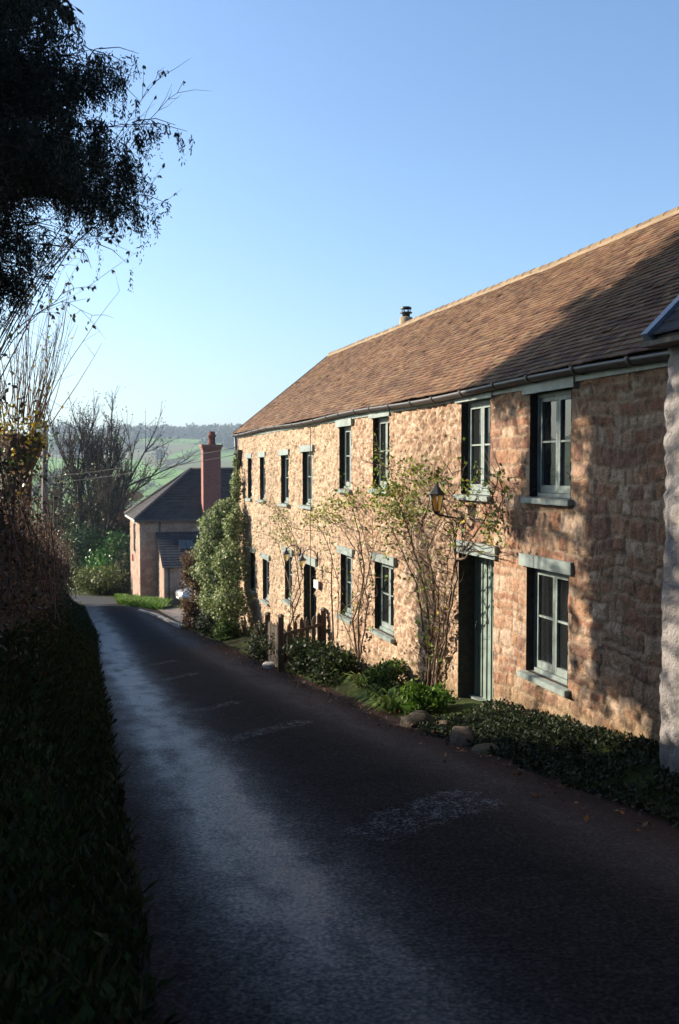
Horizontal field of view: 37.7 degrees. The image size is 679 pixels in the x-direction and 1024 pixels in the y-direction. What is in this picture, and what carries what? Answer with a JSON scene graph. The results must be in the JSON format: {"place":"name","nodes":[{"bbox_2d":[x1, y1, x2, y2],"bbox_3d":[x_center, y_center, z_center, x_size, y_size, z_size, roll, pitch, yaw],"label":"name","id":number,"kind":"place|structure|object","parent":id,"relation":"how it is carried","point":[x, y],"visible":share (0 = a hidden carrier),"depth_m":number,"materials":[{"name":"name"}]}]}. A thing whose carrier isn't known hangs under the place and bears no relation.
{"place":"outdoors","nodes":[
{"label":"outdoors","id":0,"kind":"place"},
{"bbox_2d":[114,593,173,609],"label":"verge grass","id":1,"kind":"structure","parent":0,"point":[148,602],"depth_m":50.83,"materials":[{"name":"green plant"}]},
{"bbox_2d":[158,608,237,626],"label":"driveway","id":2,"kind":"structure","parent":0,"point":[174,613],"depth_m":44.45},
{"bbox_2d":[0,434,678,1023],"bbox_3d":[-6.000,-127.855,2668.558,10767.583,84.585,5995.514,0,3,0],"label":"ground","id":3,"kind":"structure","parent":0,"point":[178,448],"depth_m":8.70,"materials":[{"name":"green plant"}]},
{"bbox_2d":[0,332,87,666],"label":"beech hedge","id":4,"kind":"object","parent":3,"relation":"on","point":[14,600],"visible":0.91,"depth_m":14.63,"materials":[{"name":"brown plant"}]},
{"bbox_2d":[42,432,47,530],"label":"telegraph pole","id":5,"kind":"object","parent":3,"relation":"on","point":[44,466],"visible":0.27,"depth_m":43.89,"materials":[{"name":"brown wood"}]},
{"bbox_2d":[50,447,236,476],"bbox_3d":[-8.019,-1.734,36.759,0.018,1.047,17.544,-2,3,-35],"label":"overhead cable","id":6,"kind":"object","parent":5,"relation":"attached to","point":[149,463],"visible":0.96,"depth_m":34.70,"materials":[{"name":"black rubber"}]},
{"bbox_2d":[52,454,237,482],"bbox_3d":[-8.021,-1.492,36.770,0.018,1.106,17.546,-2,3,-35],"label":"overhead cable","id":7,"kind":"object","parent":5,"relation":"attached to","point":[148,470],"visible":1,"depth_m":34.71,"materials":[{"name":"black rubber"}]},
{"bbox_2d":[31,420,79,581],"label":"bare tree","id":8,"kind":"object","parent":3,"relation":"on","point":[53,487],"visible":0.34,"depth_m":74.76,"materials":[{"name":"brown plant"}]},
{"bbox_2d":[0,255,119,630],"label":"pollard tree","id":9,"kind":"object","parent":3,"relation":"on","point":[37,440],"visible":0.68,"depth_m":17.29,"materials":[{"name":"brown plant"}]},
{"bbox_2d":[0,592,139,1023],"bbox_3d":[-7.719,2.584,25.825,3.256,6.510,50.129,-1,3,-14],"label":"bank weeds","id":10,"kind":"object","parent":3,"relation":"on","point":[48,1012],"visible":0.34,"depth_m":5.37,"materials":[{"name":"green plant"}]},
{"bbox_2d":[51,498,94,563],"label":"bush","id":11,"kind":"object","parent":3,"relation":"on","point":[67,520],"visible":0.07,"depth_m":74.39,"materials":[{"name":"green plant"}]},
{"bbox_2d":[57,511,110,591],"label":"bush","id":12,"kind":"object","parent":3,"relation":"on","point":[82,539],"visible":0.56,"depth_m":64.92,"materials":[{"name":"green plant"}]},
{"bbox_2d":[0,593,184,1023],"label":"bank grass","id":13,"kind":"structure","parent":3,"relation":"on","point":[99,754],"depth_m":6.31,"materials":[{"name":"green plant"}]},
{"bbox_2d":[38,491,146,576],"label":"valley woodland","id":14,"kind":"object","parent":3,"relation":"on","point":[137,498],"depth_m":119.87,"materials":[{"name":"green plant"}]},
{"bbox_2d":[31,391,161,589],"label":"bare tree","id":15,"kind":"object","parent":3,"relation":"on","point":[82,433],"visible":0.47,"depth_m":66.93,"materials":[{"name":"brown plant"}]},
{"bbox_2d":[0,0,194,334],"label":"yew tree","id":16,"kind":"object","parent":3,"relation":"on","point":[38,88],"visible":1,"depth_m":11.52,"materials":[{"name":"green plant"}]},
{"bbox_2d":[68,562,129,594],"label":"bush","id":17,"kind":"object","parent":3,"relation":"on","point":[106,585],"visible":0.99,"depth_m":61.53,"materials":[{"name":"green plant"}]},
{"bbox_2d":[0,59,206,379],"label":"hazel tree","id":18,"kind":"object","parent":3,"relation":"on","point":[68,240],"visible":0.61,"depth_m":13.40,"materials":[{"name":"brown plant"}]},
{"bbox_2d":[69,453,140,542],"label":"bare tree","id":19,"kind":"object","parent":3,"relation":"on","point":[109,501],"visible":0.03,"depth_m":71.82,"materials":[{"name":"brown plant"}]},
{"bbox_2d":[84,527,129,582],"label":"bush","id":20,"kind":"object","parent":3,"relation":"on","point":[104,554],"visible":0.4,"depth_m":63.88,"materials":[{"name":"green plant"}]},
{"bbox_2d":[88,504,129,545],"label":"bush","id":21,"kind":"object","parent":3,"relation":"on","point":[122,525],"visible":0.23,"depth_m":70.60,"materials":[{"name":"green plant"}]},
{"bbox_2d":[32,385,198,573],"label":"bare tree","id":22,"kind":"object","parent":3,"relation":"on","point":[102,495],"visible":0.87,"depth_m":65.41,"materials":[{"name":"brown plant"}]},
{"bbox_2d":[95,436,136,547],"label":"bare tree","id":23,"kind":"object","parent":3,"relation":"on","point":[130,504],"visible":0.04,"depth_m":74.05,"materials":[{"name":"brown plant"}]},
{"bbox_2d":[107,528,130,593],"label":"bush","id":24,"kind":"object","parent":3,"relation":"on","point":[125,558],"visible":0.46,"depth_m":63.32,"materials":[{"name":"green plant"}]},
{"bbox_2d":[26,421,241,460],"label":"hillside woodland","id":25,"kind":"object","parent":3,"relation":"on","point":[224,434],"visible":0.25,"depth_m":1216.73,"materials":[{"name":"green plant"}]},
{"bbox_2d":[32,436,237,508],"bbox_3d":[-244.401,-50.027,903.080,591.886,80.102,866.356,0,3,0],"label":"field hedgerows","id":26,"kind":"object","parent":3,"relation":"on","point":[151,485],"visible":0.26,"depth_m":815.30,"materials":[{"name":"green plant"}]},
{"bbox_2d":[137,609,148,613],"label":"kerb stone","id":27,"kind":"object","parent":3,"relation":"on","point":[141,610],"visible":0.57,"depth_m":45.92,"materials":[{"name":"grey stone"}]},
{"bbox_2d":[147,612,159,616],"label":"kerb stone","id":28,"kind":"object","parent":3,"relation":"on","point":[152,613],"visible":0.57,"depth_m":43.44,"materials":[{"name":"grey stone"}]},
{"bbox_2d":[173,622,183,627],"bbox_3d":[-5.877,4.202,36.403,0.160,0.373,1.680,-1,3,-17],"label":"kerb stone","id":29,"kind":"object","parent":3,"relation":"on","point":[178,625],"visible":0.57,"depth_m":36.11,"materials":[{"name":"grey stone"}]},
{"bbox_2d":[124,432,238,603],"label":"hipped cottage","id":30,"kind":"structure","parent":3,"relation":"on","point":[164,532],"depth_m":55.79,"materials":[{"name":"paint"}]},
{"bbox_2d":[133,522,135,552],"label":"window","id":31,"kind":"structure","parent":30,"relation":"in","point":[134,524],"depth_m":57.65,"materials":[{"name":"white paint"}]},
{"bbox_2d":[175,586,191,601],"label":"parked car","id":32,"kind":"object","parent":3,"relation":"on","point":[179,595],"visible":0.15,"depth_m":51.64,"materials":[{"name":"silver metal"}]},
{"bbox_2d":[178,549,205,629],"bbox_3d":[-5.091,2.760,35.144,1.311,2.989,1.094,0,3,0],"label":"beech sapling","id":33,"kind":"object","parent":3,"relation":"on","point":[189,606],"visible":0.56,"depth_m":34.99,"materials":[{"name":"brown plant"}]},
{"bbox_2d":[193,611,218,636],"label":"shrub","id":34,"kind":"object","parent":3,"relation":"on","point":[207,623],"visible":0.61,"depth_m":31.28,"materials":[{"name":"green plant"}]},
{"bbox_2d":[184,449,254,623],"bbox_3d":[-3.495,1.038,29.012,1.894,5.766,3.466,-1,3,-18],"label":"shrub","id":35,"kind":"object","parent":3,"relation":"on","point":[217,549],"visible":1,"depth_m":28.93,"materials":[{"name":"green plant"}]},
{"bbox_2d":[210,614,240,638],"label":"shrub","id":36,"kind":"object","parent":3,"relation":"on","point":[217,625],"visible":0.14,"depth_m":30.07,"materials":[{"name":"green plant"}]},
{"bbox_2d":[211,616,241,641],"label":"shrub","id":37,"kind":"object","parent":3,"relation":"on","point":[227,630],"visible":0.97,"depth_m":29.20,"materials":[{"name":"green plant"}]},
{"bbox_2d":[244,622,286,663],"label":"shrub","id":38,"kind":"object","parent":3,"relation":"on","point":[254,646],"visible":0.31,"depth_m":22.34,"materials":[{"name":"green plant"}]},
{"bbox_2d":[247,622,286,649],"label":"shrub","id":39,"kind":"object","parent":3,"relation":"on","point":[263,627],"visible":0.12,"depth_m":23.15,"materials":[{"name":"green plant"}]},
{"bbox_2d":[262,661,276,668],"bbox_3d":[-1.460,3.248,20.961,0.328,0.195,0.320,0,3,0],"label":"stone","id":40,"kind":"object","parent":3,"relation":"on","point":[268,664],"visible":0.68,"depth_m":20.84,"materials":[{"name":"white stone"}]},
{"bbox_2d":[265,612,277,667],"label":"picket gate","id":41,"kind":"structure","parent":3,"relation":"on","point":[270,627],"depth_m":21.08,"materials":[{"name":"brown wood"}]},
{"bbox_2d":[261,627,316,666],"bbox_3d":[-0.976,2.892,21.191,1.350,0.903,1.864,0,3,0],"label":"shrub","id":42,"kind":"object","parent":3,"relation":"on","point":[271,649],"visible":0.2,"depth_m":20.90,"materials":[{"name":"green plant"}]},
{"bbox_2d":[278,607,326,671],"bbox_3d":[-0.758,2.755,20.409,1.068,1.574,0.143,-1,3,-22],"label":"picket fence","id":43,"kind":"object","parent":3,"relation":"on","point":[320,625],"visible":0.69,"depth_m":20.36,"materials":[{"name":"brown wood"}]},
{"bbox_2d":[281,633,341,675],"bbox_3d":[-0.494,2.794,19.429,1.331,0.830,1.791,0,3,0],"label":"shrub","id":44,"kind":"object","parent":3,"relation":"on","point":[300,651],"visible":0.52,"depth_m":19.27,"materials":[{"name":"green plant"}]},
{"bbox_2d":[302,644,362,686],"bbox_3d":[-0.101,2.758,18.040,1.214,0.631,2.042,0,3,0],"label":"shrub","id":45,"kind":"object","parent":3,"relation":"on","point":[334,662],"visible":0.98,"depth_m":17.81,"materials":[{"name":"green plant"}]},
{"bbox_2d":[289,469,387,670],"bbox_3d":[-0.256,0.980,19.406,0.698,3.661,6.466,-1,3,-16],"label":"climbing rose","id":46,"kind":"object","parent":3,"relation":"on","point":[358,653],"visible":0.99,"depth_m":18.27,"materials":[{"name":"green plant"}]},
{"bbox_2d":[340,671,367,688],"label":"strap leaf plant","id":47,"kind":"object","parent":3,"relation":"on","point":[360,681],"visible":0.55,"depth_m":16.23,"materials":[{"name":"green plant"}]},
{"bbox_2d":[349,683,406,704],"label":"strap leaf plant","id":48,"kind":"object","parent":3,"relation":"on","point":[377,690],"visible":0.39,"depth_m":14.69,"materials":[{"name":"green plant"}]},
{"bbox_2d":[360,688,407,712],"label":"strap leaf plant","id":49,"kind":"object","parent":3,"relation":"on","point":[390,702],"visible":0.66,"depth_m":13.81,"materials":[{"name":"green plant"}]},
{"bbox_2d":[362,657,410,694],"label":"leafy plant","id":50,"kind":"object","parent":3,"relation":"on","point":[384,674],"visible":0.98,"depth_m":15.44,"materials":[{"name":"green plant"}]},
{"bbox_2d":[400,710,433,727],"bbox_3d":[0.990,2.700,12.490,0.484,0.396,0.460,0,3,0],"label":"boulder","id":51,"kind":"object","parent":3,"relation":"on","point":[416,717],"visible":0.43,"depth_m":12.36,"materials":[{"name":"grey stone"}]},
{"bbox_2d":[400,678,458,714],"bbox_3d":[1.169,2.503,13.268,0.885,0.538,0.632,1,3,26],"label":"leafy plant","id":52,"kind":"object","parent":3,"relation":"on","point":[420,696],"visible":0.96,"depth_m":13.15,"materials":[{"name":"green plant"}]},
{"bbox_2d":[350,433,514,689],"bbox_3d":[1.079,0.704,14.680,0.702,4.031,6.797,-1,3,-15],"label":"climbing rose","id":53,"kind":"object","parent":3,"relation":"on","point":[392,488],"visible":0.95,"depth_m":14.34,"materials":[{"name":"green plant"}]},
{"bbox_2d":[435,720,450,727],"bbox_3d":[1.286,2.665,12.252,0.292,0.173,0.212,0,3,0],"label":"stone","id":54,"kind":"object","parent":3,"relation":"on","point":[444,722],"visible":0.23,"depth_m":12.25,"materials":[{"name":"stone"}]},
{"bbox_2d":[232,206,678,750],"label":"stone cottage","id":55,"kind":"structure","parent":3,"relation":"on","point":[551,378],"depth_m":13.14,"materials":[{"name":"stone"}]},
{"bbox_2d":[245,453,251,500],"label":"window","id":56,"kind":"structure","parent":55,"relation":"in","point":[248,455],"depth_m":29.11,"materials":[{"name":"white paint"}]},
{"bbox_2d":[248,546,256,594],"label":"window","id":57,"kind":"structure","parent":55,"relation":"in","point":[252,549],"depth_m":28.68,"materials":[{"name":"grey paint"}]},
{"bbox_2d":[257,452,264,502],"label":"window","id":58,"kind":"structure","parent":55,"relation":"in","point":[259,454],"depth_m":27.39,"materials":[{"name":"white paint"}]},
{"bbox_2d":[259,552,270,605],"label":"window","id":59,"kind":"structure","parent":55,"relation":"in","point":[264,556],"depth_m":27.15,"materials":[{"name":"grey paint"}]},
{"bbox_2d":[245,490,303,625],"bbox_3d":[-1.818,1.102,24.972,0.739,3.368,6.418,-1,3,-16],"label":"climbing rose","id":60,"kind":"object","parent":55,"relation":"attached to","point":[297,554],"visible":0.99,"depth_m":23.50,"materials":[{"name":"green plant"}]},
{"bbox_2d":[277,449,289,506],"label":"window","id":61,"kind":"structure","parent":55,"relation":"in","point":[286,452],"depth_m":24.65,"materials":[{"name":"white paint"}]},
{"bbox_2d":[281,546,293,605],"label":"window","id":62,"kind":"structure","parent":55,"relation":"in","point":[287,602],"depth_m":24.43,"materials":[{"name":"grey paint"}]},
{"bbox_2d":[282,545,300,562],"bbox_3d":[-1.085,0.953,22.564,0.451,0.404,0.196,-1,3,-11],"label":"wall lantern","id":63,"kind":"object","parent":55,"relation":"attached to","point":[286,553],"depth_m":22.50,"materials":[{"name":"black metal"}]},
{"bbox_2d":[298,445,314,509],"bbox_3d":[-0.643,-0.780,22.167,0.303,1.412,1.203,-1,3,-16],"label":"window","id":64,"kind":"structure","parent":55,"relation":"in","point":[304,448],"depth_m":22.37,"materials":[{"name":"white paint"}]},
{"bbox_2d":[298,549,318,569],"bbox_3d":[-0.669,1.007,21.078,0.451,0.442,0.196,-1,3,-11],"label":"wall lantern","id":65,"kind":"object","parent":55,"relation":"attached to","point":[301,560],"depth_m":21.02,"materials":[{"name":"black metal"}]},
{"bbox_2d":[303,554,316,618],"bbox_3d":[-0.529,1.835,22.122,0.375,1.703,1.375,-1,3,-16],"label":"door","id":66,"kind":"structure","parent":55,"relation":"in","point":[313,561],"depth_m":22.26,"materials":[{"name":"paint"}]},
{"bbox_2d":[314,579,318,588],"bbox_3d":[-0.496,1.546,21.275,0.030,0.172,0.351,-1,3,-16],"label":"house sign","id":67,"kind":"object","parent":55,"relation":"attached to","point":[316,584],"visible":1,"depth_m":21.20,"materials":[{"name":"plastic"}]},
{"bbox_2d":[334,418,353,493],"bbox_3d":[0.172,-1.080,19.213,0.289,1.419,1.093,-1,3,-16],"label":"window","id":68,"kind":"structure","parent":55,"relation":"in","point":[343,422],"depth_m":19.46,"materials":[{"name":"white paint"}]},
{"bbox_2d":[336,545,354,624],"bbox_3d":[0.193,1.391,19.242,0.286,1.427,1.072,-1,3,-16],"label":"window","id":69,"kind":"structure","parent":55,"relation":"in","point":[348,552],"depth_m":19.47,"materials":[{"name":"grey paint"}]},
{"bbox_2d":[367,409,390,493],"bbox_3d":[0.772,-1.043,17.082,0.295,1.444,1.143,-1,3,-16],"label":"window","id":70,"kind":"structure","parent":55,"relation":"in","point":[383,423],"depth_m":17.29,"materials":[{"name":"white paint"}]},
{"bbox_2d":[369,552,397,642],"bbox_3d":[0.831,1.433,17.014,0.313,1.417,1.280,-1,3,-16],"label":"window","id":71,"kind":"structure","parent":55,"relation":"in","point":[386,566],"depth_m":17.18,"materials":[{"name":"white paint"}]},
{"bbox_2d":[429,483,463,537],"bbox_3d":[1.433,-0.024,13.525,0.496,0.746,0.205,-1,3,-28],"label":"coach lantern","id":72,"kind":"object","parent":55,"relation":"attached to","point":[436,494],"visible":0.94,"depth_m":13.42,"materials":[{"name":"black metal"}]},
{"bbox_2d":[453,391,493,501],"bbox_3d":[1.866,-0.888,13.194,0.304,1.462,1.205,-1,3,-16],"label":"window","id":73,"kind":"structure","parent":55,"relation":"in","point":[478,411],"depth_m":13.35,"materials":[{"name":"green paint"}]},
{"bbox_2d":[452,539,498,700],"bbox_3d":[1.937,1.515,13.290,0.374,2.232,1.411,-1,3,-16],"label":"door","id":74,"kind":"structure","parent":55,"relation":"in","point":[484,563],"depth_m":13.61,"materials":[{"name":"paint"}]},
{"bbox_2d":[517,553,574,696],"bbox_3d":[2.420,1.242,11.319,0.310,1.462,1.253,-1,3,-16],"label":"window","id":75,"kind":"structure","parent":55,"relation":"in","point":[550,575],"depth_m":11.38,"materials":[{"name":"green paint"}]},
{"bbox_2d":[520,375,578,505],"bbox_3d":[2.428,-0.792,11.192,0.306,1.410,1.222,-1,3,-16],"label":"window","id":76,"kind":"structure","parent":55,"relation":"in","point":[554,408],"depth_m":11.25,"materials":[{"name":"green paint"}]},
{"bbox_2d":[450,726,474,746],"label":"boulder","id":77,"kind":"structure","parent":3,"relation":"on","point":[460,735],"depth_m":11.04,"materials":[{"name":"grey stone"}]},
{"bbox_2d":[471,743,499,754],"bbox_3d":[1.559,2.554,10.463,0.359,0.234,0.359,0,3,0],"label":"stone","id":78,"kind":"object","parent":3,"relation":"on","point":[484,748],"visible":0.39,"depth_m":10.40,"materials":[{"name":"grey stone"}]},
{"bbox_2d":[416,697,678,827],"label":"ground cover","id":79,"kind":"object","parent":3,"relation":"on","point":[475,718],"visible":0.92,"depth_m":9.62,"materials":[{"name":"green plant"}]},
{"bbox_2d":[639,295,678,782],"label":"white house","id":80,"kind":"structure","parent":3,"relation":"on","point":[661,331],"depth_m":8.24,"materials":[{"name":"paint"}]},
{"bbox_2d":[0,0,678,433],"label":"sky","id":81,"kind":"structure","parent":0,"point":[351,164],"materials":[{"name":"blue"}]},
{"bbox_2d":[70,595,678,1023],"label":"road","id":82,"kind":"structure","parent":0,"point":[304,855],"depth_m":6.06,"materials":[{"name":"grey asphalt"}]},
{"bbox_2d":[188,639,678,830],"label":"fallen leaves","id":83,"kind":"object","parent":82,"relation":"on","point":[586,817],"visible":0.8,"depth_m":11.43,"materials":[{"name":"brown plant"}]}
]}

